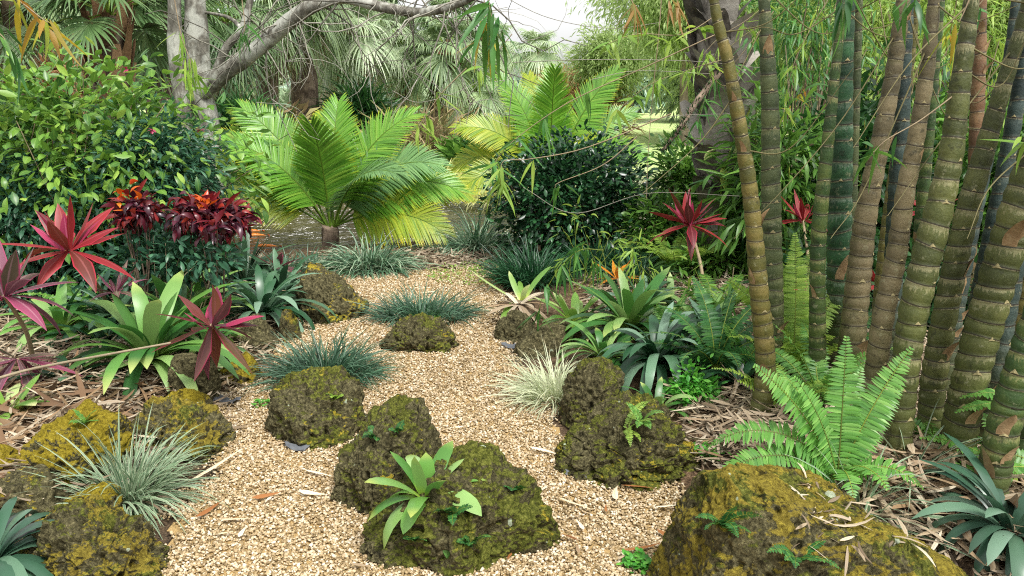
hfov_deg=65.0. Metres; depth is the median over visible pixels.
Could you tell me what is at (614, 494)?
fallen leaf
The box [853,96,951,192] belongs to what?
bamboo spray
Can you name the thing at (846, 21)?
bamboo spray
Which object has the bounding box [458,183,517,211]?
reed clump
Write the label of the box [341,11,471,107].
bare twig
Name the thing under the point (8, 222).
fine shrub
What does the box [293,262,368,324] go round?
rock
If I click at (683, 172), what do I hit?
leafy shrub
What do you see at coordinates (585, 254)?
bamboo spray
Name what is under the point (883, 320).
bamboo culm
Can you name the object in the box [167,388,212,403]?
rock
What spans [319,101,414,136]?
bush
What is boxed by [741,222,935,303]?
ginger plant
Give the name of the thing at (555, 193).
bamboo spray
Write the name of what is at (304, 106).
bush
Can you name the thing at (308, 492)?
fallen leaf
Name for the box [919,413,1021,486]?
fern
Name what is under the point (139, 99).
broadleaf tree
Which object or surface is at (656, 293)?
bromeliad
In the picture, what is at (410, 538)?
fern
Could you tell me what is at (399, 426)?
fern
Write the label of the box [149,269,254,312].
bromeliad
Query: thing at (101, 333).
bromeliad
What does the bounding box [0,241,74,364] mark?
cordyline
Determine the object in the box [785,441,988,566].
grass tuft
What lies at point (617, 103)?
bush
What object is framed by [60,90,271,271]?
fine shrub
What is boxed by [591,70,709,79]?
bare twig
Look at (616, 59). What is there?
bare twig
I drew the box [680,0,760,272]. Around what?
tree trunk
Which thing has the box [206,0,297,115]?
cabbage palm
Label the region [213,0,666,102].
sky
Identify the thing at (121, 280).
cordyline
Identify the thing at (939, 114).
ginger plant
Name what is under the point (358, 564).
leaf scrap
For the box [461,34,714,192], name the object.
bamboo spray
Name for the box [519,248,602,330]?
bamboo spray
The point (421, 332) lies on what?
rock
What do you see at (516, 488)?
fern
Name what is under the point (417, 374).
gravel
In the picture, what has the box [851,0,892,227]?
bamboo culm
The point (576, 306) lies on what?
bromeliad
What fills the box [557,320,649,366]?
bromeliad
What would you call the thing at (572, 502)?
fallen leaf
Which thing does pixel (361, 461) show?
rock
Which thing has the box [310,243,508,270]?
leaf litter
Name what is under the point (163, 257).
understorey shrub
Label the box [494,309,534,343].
rock
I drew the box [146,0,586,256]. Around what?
grey tree
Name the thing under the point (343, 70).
bare twig
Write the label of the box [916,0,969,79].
bamboo spray
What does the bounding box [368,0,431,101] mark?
cabbage palm
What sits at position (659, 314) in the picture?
fern
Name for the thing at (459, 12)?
cabbage palm
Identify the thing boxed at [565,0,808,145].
broadleaf tree
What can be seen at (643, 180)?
reed clump
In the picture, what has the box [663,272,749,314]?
fern
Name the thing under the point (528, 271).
grass tuft
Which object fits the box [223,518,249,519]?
fallen leaf
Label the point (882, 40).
broadleaf tree
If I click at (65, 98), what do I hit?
bush
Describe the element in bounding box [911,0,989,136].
bamboo spray
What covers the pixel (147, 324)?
bromeliad
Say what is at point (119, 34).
cabbage palm
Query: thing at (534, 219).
round bush
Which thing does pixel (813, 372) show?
fern
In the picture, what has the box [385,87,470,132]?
bush
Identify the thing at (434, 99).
bare twig
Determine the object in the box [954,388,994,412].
fern
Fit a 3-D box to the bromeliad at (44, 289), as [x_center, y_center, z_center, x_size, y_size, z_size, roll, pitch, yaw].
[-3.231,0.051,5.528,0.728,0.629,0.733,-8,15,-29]
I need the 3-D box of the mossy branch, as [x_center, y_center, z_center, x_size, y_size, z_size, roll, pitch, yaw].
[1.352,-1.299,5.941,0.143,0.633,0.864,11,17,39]
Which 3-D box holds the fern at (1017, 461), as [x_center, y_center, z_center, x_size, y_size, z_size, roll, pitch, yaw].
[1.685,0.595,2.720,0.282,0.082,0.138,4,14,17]
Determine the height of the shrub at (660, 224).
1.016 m
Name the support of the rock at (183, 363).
on the ground
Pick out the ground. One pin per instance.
(548, 311)
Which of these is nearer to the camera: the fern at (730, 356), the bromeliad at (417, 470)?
the bromeliad at (417, 470)
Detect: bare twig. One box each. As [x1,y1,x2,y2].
[256,102,316,133]
[319,35,363,112]
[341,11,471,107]
[393,71,487,102]
[511,0,654,28]
[512,59,758,67]
[523,187,730,213]
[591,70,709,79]
[614,114,709,130]
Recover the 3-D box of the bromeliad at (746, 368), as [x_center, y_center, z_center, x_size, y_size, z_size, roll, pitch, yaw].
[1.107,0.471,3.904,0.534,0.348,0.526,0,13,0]
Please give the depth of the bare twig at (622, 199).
4.47 m
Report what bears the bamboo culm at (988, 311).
on the ground
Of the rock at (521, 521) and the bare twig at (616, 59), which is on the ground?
the rock at (521, 521)
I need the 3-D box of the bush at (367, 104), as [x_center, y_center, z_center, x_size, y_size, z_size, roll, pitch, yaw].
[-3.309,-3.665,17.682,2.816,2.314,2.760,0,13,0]
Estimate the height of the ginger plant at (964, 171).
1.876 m
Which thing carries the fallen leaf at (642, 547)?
on the gravel
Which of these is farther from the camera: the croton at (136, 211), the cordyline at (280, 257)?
the cordyline at (280, 257)
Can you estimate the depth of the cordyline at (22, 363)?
3.89 m
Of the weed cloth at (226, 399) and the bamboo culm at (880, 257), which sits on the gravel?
the weed cloth at (226, 399)
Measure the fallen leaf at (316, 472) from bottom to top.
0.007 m
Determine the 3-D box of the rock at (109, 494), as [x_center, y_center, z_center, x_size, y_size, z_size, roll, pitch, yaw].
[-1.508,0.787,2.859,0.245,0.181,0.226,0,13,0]
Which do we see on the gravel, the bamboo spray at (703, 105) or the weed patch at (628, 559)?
the weed patch at (628, 559)
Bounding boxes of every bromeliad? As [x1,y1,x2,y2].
[0,262,73,311]
[0,276,113,351]
[0,374,49,424]
[0,496,54,575]
[7,346,122,380]
[36,291,130,347]
[49,271,165,346]
[52,270,249,399]
[109,274,244,341]
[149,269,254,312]
[176,320,249,370]
[191,231,294,287]
[207,264,336,333]
[229,248,335,305]
[365,441,484,557]
[471,266,558,318]
[482,292,553,322]
[534,292,609,342]
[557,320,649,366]
[560,266,691,353]
[587,266,686,327]
[597,301,716,400]
[621,377,695,424]
[643,313,746,371]
[644,273,711,312]
[648,287,752,338]
[672,298,753,348]
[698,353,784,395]
[912,433,1023,575]
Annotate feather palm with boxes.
[221,93,479,247]
[446,62,656,206]
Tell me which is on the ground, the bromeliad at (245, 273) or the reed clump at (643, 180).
the bromeliad at (245, 273)
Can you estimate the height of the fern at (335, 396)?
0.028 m
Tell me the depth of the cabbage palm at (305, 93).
17.18 m
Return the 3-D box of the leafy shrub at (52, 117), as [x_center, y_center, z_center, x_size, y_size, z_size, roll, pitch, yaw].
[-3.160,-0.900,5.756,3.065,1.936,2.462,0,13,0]
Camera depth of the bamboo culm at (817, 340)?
3.58 m
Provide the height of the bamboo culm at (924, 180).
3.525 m
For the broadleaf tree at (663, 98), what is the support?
on the ground
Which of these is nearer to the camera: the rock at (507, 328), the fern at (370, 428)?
the fern at (370, 428)
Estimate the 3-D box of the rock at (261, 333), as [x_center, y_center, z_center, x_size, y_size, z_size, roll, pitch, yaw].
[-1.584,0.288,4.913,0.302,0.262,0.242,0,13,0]
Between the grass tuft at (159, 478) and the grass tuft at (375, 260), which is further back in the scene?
the grass tuft at (375, 260)
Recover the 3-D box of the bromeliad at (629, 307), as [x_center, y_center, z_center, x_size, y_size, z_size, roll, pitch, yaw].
[0.704,0.218,4.815,0.917,0.632,0.924,0,13,0]
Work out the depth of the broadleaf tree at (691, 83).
24.63 m
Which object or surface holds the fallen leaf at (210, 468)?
on the ground
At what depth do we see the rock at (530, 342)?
4.73 m
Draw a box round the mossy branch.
[660,70,722,155]
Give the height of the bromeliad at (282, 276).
0.604 m
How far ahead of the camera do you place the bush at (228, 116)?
10.66 m
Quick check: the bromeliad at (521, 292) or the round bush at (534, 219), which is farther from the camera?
the round bush at (534, 219)
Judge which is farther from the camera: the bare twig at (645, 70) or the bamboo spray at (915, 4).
the bare twig at (645, 70)
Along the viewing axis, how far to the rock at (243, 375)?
4.29 m
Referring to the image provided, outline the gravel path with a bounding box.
[167,270,679,575]
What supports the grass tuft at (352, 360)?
on the ground
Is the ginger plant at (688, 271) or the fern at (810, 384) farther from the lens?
the ginger plant at (688, 271)
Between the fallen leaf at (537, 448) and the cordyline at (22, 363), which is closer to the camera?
the fallen leaf at (537, 448)
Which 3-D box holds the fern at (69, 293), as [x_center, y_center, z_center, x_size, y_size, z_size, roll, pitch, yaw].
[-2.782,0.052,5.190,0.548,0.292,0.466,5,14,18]
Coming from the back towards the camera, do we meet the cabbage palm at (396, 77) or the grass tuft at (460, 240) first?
the cabbage palm at (396, 77)
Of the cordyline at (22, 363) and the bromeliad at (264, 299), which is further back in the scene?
the bromeliad at (264, 299)
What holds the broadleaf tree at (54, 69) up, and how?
on the ground
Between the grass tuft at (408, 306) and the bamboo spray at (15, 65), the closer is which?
the bamboo spray at (15, 65)
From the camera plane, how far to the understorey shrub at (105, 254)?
5.50 m
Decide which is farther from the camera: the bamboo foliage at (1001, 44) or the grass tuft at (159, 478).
the bamboo foliage at (1001, 44)
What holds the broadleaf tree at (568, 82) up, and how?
on the ground
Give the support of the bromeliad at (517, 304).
on the ground
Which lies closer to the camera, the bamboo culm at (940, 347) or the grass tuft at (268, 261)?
the bamboo culm at (940, 347)
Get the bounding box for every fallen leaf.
[190,446,244,480]
[196,500,221,516]
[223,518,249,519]
[238,526,246,536]
[252,492,279,498]
[299,490,321,494]
[305,469,330,475]
[531,447,555,453]
[559,497,589,508]
[612,486,617,499]
[624,543,659,549]
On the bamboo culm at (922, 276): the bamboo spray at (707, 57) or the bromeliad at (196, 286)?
the bamboo spray at (707, 57)
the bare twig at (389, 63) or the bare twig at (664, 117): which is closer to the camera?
the bare twig at (664, 117)
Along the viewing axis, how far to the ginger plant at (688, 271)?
6.32 m
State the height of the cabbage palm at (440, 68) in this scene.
3.616 m
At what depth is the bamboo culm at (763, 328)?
3.31 m
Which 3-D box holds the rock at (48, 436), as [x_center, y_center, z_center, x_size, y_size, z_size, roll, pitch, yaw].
[-1.702,0.633,3.139,0.406,0.329,0.337,0,13,0]
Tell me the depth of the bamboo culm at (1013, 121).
3.61 m
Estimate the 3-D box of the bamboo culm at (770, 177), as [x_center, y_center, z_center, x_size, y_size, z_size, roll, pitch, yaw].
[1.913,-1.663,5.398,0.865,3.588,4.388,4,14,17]
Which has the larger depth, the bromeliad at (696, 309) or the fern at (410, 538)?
the bromeliad at (696, 309)
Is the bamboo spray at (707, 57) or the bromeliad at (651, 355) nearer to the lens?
the bromeliad at (651, 355)
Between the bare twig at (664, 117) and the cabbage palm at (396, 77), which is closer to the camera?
the bare twig at (664, 117)
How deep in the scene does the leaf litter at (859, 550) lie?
2.23 m
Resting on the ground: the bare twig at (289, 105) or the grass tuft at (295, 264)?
the grass tuft at (295, 264)
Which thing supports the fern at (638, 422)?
on the rock at (595, 445)
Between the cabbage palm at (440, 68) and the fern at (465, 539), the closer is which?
the fern at (465, 539)
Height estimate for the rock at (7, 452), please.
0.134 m
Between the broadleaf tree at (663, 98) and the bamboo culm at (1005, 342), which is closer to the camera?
the bamboo culm at (1005, 342)
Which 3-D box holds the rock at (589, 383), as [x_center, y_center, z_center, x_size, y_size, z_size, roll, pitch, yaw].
[0.380,0.519,3.766,0.320,0.400,0.273,0,13,0]
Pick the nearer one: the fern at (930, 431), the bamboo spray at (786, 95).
the fern at (930, 431)
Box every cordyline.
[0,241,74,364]
[0,349,83,395]
[1,197,134,299]
[91,260,146,299]
[151,285,262,380]
[254,250,299,273]
[594,260,636,291]
[649,187,726,285]
[782,190,827,273]
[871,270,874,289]
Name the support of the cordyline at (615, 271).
on the ground
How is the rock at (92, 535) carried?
on the ground
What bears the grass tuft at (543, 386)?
on the ground
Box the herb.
[663,353,727,406]
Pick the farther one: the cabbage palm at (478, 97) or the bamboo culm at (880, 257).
the cabbage palm at (478, 97)
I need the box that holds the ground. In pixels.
[0,105,1005,575]
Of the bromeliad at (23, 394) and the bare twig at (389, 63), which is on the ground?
the bromeliad at (23, 394)
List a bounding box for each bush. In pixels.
[0,79,114,186]
[141,106,247,186]
[214,77,302,137]
[240,90,319,141]
[252,82,319,116]
[302,69,413,137]
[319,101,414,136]
[342,93,478,161]
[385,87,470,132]
[422,131,494,174]
[446,86,525,129]
[468,116,665,263]
[560,74,647,135]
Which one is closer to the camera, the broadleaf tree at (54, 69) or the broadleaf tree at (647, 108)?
the broadleaf tree at (54, 69)
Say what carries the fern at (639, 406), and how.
on the rock at (595, 445)
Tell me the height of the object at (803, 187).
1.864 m
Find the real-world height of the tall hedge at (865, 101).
2.938 m
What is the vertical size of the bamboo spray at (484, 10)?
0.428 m
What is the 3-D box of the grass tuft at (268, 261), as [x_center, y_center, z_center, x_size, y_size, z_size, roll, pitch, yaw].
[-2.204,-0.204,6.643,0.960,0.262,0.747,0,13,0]
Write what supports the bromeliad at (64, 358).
on the ground
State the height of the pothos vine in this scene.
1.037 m
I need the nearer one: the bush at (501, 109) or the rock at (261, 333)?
the rock at (261, 333)
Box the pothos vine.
[704,109,788,211]
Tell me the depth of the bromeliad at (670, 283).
5.46 m
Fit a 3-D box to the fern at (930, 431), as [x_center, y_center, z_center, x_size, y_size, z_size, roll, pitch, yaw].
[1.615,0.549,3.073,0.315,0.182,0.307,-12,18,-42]
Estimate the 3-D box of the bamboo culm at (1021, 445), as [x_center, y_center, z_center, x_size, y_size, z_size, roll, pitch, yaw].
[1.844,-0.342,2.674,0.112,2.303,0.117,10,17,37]
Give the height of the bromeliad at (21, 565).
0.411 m
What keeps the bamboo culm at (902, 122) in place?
on the ground
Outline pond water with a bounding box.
[5,192,683,252]
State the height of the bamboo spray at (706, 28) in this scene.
0.273 m
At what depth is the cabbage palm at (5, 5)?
12.21 m
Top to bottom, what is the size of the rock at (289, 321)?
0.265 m
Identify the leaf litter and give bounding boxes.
[0,280,294,515]
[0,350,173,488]
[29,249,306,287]
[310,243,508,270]
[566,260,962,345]
[653,311,1023,575]
[791,462,966,575]
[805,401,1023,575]
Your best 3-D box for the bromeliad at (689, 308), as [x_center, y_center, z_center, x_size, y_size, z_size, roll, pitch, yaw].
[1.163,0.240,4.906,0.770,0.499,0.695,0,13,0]
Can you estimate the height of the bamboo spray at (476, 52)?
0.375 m
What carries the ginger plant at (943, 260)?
on the ground
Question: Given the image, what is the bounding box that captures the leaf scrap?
[351,563,371,566]
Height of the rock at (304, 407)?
0.381 m
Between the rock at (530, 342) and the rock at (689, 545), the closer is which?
the rock at (689, 545)
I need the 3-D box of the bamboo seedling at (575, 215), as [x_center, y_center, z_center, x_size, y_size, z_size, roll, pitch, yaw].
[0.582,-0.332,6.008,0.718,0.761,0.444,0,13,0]
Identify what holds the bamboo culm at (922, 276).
on the ground
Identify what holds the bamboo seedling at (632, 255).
on the ground
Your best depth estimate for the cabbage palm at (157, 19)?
11.25 m
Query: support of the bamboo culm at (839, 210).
on the ground
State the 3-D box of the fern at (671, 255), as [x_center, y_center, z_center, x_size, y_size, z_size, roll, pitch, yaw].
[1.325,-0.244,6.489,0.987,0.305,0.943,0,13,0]
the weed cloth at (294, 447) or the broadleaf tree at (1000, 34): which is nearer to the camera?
the weed cloth at (294, 447)
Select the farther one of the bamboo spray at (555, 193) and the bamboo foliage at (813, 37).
the bamboo foliage at (813, 37)
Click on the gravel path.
(174, 527)
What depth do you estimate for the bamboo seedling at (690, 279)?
5.07 m
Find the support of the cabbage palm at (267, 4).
on the ground
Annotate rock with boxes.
[0,444,20,468]
[0,464,73,514]
[16,399,134,486]
[17,494,169,575]
[64,481,123,507]
[130,395,235,462]
[167,352,221,400]
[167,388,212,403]
[219,351,262,385]
[229,313,278,352]
[264,365,366,451]
[278,309,301,341]
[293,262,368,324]
[330,394,441,514]
[359,440,560,575]
[379,312,459,353]
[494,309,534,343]
[513,319,573,359]
[554,390,700,491]
[558,357,624,428]
[646,462,967,575]
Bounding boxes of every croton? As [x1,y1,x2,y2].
[99,178,166,301]
[159,190,262,331]
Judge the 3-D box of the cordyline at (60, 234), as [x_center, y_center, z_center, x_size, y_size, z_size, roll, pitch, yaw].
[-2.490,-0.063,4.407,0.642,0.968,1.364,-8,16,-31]
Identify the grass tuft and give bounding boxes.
[16,400,233,539]
[240,320,409,402]
[248,251,294,275]
[249,246,333,272]
[279,245,353,268]
[304,226,440,280]
[347,276,493,327]
[411,204,532,258]
[464,234,598,291]
[472,335,627,422]
[541,226,663,274]
[579,246,682,291]
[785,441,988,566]
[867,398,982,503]
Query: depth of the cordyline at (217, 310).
3.71 m
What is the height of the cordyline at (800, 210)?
0.814 m
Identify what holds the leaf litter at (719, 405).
on the ground
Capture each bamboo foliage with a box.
[739,0,895,230]
[853,0,1010,132]
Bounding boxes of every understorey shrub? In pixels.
[10,202,243,299]
[59,217,255,331]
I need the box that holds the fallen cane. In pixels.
[0,342,170,378]
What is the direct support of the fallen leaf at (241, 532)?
on the gravel
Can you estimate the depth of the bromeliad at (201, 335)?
4.52 m
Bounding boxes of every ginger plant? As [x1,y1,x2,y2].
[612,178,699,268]
[650,215,747,284]
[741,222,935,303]
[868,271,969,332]
[873,89,998,261]
[913,82,1023,268]
[934,242,980,298]
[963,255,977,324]
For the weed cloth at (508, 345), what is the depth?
4.90 m
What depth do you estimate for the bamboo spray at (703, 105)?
5.23 m
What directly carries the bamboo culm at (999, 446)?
on the ground
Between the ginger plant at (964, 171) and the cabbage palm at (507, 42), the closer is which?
the ginger plant at (964, 171)
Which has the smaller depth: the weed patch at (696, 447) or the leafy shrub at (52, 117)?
the weed patch at (696, 447)
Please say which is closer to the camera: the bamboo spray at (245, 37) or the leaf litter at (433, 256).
the bamboo spray at (245, 37)
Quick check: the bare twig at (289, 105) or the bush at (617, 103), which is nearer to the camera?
the bare twig at (289, 105)
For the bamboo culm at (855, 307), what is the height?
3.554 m
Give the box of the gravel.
[144,264,685,575]
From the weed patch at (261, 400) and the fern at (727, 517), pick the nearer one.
the fern at (727, 517)
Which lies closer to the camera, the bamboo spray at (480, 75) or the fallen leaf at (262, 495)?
the fallen leaf at (262, 495)
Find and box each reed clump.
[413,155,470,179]
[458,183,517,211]
[596,163,663,197]
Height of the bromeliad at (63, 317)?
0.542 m
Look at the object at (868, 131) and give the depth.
6.17 m
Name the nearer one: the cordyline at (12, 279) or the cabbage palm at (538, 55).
the cordyline at (12, 279)
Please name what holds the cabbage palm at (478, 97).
on the ground
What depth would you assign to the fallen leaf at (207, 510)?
2.93 m
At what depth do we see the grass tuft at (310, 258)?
7.22 m
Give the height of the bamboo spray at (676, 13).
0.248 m
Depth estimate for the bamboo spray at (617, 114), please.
4.08 m
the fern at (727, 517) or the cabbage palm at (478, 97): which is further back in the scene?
the cabbage palm at (478, 97)
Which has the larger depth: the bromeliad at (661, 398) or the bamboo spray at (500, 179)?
the bromeliad at (661, 398)
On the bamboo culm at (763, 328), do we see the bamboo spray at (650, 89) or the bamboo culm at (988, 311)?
the bamboo spray at (650, 89)
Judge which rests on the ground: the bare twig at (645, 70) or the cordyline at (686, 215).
the cordyline at (686, 215)
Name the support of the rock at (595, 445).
on the ground
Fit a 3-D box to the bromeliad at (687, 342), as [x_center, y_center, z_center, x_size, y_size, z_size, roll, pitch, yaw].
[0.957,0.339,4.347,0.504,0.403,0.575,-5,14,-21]
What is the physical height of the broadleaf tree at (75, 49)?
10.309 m
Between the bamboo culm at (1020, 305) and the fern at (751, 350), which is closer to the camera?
the bamboo culm at (1020, 305)
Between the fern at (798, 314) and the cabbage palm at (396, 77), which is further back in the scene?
the cabbage palm at (396, 77)
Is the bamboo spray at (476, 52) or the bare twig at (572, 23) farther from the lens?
the bare twig at (572, 23)
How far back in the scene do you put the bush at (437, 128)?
16.30 m
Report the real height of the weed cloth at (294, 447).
0.028 m
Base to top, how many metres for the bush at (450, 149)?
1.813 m
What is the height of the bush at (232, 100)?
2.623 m
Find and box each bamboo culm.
[643,0,852,419]
[700,0,869,373]
[706,0,949,368]
[734,0,988,392]
[796,0,979,386]
[808,0,921,370]
[830,0,1017,418]
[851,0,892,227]
[853,0,1023,460]
[871,0,919,321]
[887,0,1023,433]
[911,0,944,253]
[939,119,1023,464]
[940,48,1023,330]
[946,0,1020,390]
[967,0,993,298]
[973,306,1023,501]
[978,261,1023,436]
[1015,277,1023,330]
[1017,427,1023,488]
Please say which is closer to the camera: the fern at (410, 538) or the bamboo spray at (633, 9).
the fern at (410, 538)
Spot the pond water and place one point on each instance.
(302, 230)
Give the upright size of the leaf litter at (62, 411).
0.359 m
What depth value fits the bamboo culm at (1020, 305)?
3.28 m
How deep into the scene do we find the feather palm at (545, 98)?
10.53 m
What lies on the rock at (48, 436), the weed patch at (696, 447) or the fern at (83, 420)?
the fern at (83, 420)
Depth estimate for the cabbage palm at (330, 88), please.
23.15 m
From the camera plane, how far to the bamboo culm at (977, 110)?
4.81 m
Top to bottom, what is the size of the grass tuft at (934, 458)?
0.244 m
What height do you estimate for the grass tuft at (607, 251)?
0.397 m
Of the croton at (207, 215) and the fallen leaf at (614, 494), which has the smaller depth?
the fallen leaf at (614, 494)
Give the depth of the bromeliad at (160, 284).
4.76 m
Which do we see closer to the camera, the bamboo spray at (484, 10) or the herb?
the bamboo spray at (484, 10)
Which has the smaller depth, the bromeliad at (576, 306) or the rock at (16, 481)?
the rock at (16, 481)
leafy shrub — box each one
[0,27,283,280]
[636,126,702,248]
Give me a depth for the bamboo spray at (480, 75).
4.34 m
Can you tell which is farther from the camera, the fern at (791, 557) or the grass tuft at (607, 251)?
the grass tuft at (607, 251)
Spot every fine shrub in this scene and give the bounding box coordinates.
[0,131,152,315]
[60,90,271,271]
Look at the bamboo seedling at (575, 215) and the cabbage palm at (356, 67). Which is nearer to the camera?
the bamboo seedling at (575, 215)
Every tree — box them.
[0,6,144,109]
[0,18,89,133]
[132,0,281,110]
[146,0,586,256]
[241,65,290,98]
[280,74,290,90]
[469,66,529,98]
[536,60,581,108]
[554,18,652,105]
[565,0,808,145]
[579,65,666,112]
[613,0,886,128]
[623,22,785,121]
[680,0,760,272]
[757,0,1009,122]
[953,0,1009,101]
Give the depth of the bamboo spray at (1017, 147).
2.40 m
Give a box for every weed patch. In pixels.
[251,398,269,406]
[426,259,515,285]
[616,547,651,574]
[693,441,731,461]
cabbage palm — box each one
[0,0,91,97]
[0,0,210,141]
[69,0,258,112]
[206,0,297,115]
[206,0,340,106]
[226,0,362,128]
[317,0,417,106]
[317,15,373,109]
[359,0,445,114]
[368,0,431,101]
[392,16,503,149]
[414,0,512,136]
[426,59,513,137]
[477,23,523,89]
[501,27,575,87]
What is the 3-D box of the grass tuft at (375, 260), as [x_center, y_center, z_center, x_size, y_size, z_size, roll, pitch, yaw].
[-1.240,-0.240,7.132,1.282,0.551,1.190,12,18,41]
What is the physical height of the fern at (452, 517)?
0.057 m
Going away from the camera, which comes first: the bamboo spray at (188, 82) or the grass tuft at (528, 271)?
the bamboo spray at (188, 82)
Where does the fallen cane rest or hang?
on the ground
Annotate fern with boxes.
[18,270,109,315]
[68,409,97,424]
[327,393,343,398]
[362,425,379,440]
[388,420,404,433]
[403,536,426,540]
[434,503,472,524]
[456,534,490,547]
[504,485,525,490]
[623,401,657,446]
[626,233,735,272]
[626,402,663,428]
[630,288,701,340]
[644,276,787,368]
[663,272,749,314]
[677,318,797,376]
[695,505,763,536]
[705,336,923,497]
[712,362,853,413]
[728,233,840,375]
[752,322,892,406]
[767,541,840,569]
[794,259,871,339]
[914,417,940,441]
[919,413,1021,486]
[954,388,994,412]
[973,448,1023,473]
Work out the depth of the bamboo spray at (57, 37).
2.48 m
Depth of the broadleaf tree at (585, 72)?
28.22 m
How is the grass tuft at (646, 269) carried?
on the ground
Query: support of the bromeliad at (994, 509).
on the ground
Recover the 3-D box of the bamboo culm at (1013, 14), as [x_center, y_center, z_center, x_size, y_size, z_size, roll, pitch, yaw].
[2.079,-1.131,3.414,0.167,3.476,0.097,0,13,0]
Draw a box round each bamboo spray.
[0,27,36,110]
[8,0,88,66]
[161,0,214,102]
[230,0,265,60]
[404,68,466,152]
[443,0,527,93]
[457,0,510,75]
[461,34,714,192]
[462,34,511,93]
[477,113,670,217]
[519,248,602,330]
[551,136,636,213]
[560,241,606,295]
[591,11,722,67]
[606,56,733,137]
[616,0,646,36]
[644,0,674,198]
[667,0,689,36]
[680,0,784,94]
[687,11,773,140]
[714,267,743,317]
[777,0,832,133]
[832,0,870,57]
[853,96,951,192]
[892,0,928,48]
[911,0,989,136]
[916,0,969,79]
[982,137,1023,171]
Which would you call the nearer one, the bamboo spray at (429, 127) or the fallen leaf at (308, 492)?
the fallen leaf at (308, 492)
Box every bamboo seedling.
[546,194,633,291]
[609,229,663,292]
[679,256,747,306]
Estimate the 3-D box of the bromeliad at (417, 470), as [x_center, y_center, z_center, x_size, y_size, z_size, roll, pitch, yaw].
[-0.267,0.709,2.646,0.374,0.357,0.449,3,14,12]
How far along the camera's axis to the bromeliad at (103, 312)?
4.85 m
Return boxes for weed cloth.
[213,395,240,403]
[284,441,309,450]
[501,342,515,348]
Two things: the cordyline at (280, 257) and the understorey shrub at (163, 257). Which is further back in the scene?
the cordyline at (280, 257)
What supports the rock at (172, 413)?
on the ground
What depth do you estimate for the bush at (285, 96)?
25.56 m
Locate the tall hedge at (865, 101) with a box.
[750,34,1020,189]
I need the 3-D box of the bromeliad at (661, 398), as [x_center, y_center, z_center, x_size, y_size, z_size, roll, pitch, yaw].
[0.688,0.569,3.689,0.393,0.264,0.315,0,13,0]
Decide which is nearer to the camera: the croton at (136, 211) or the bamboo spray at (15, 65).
the bamboo spray at (15, 65)

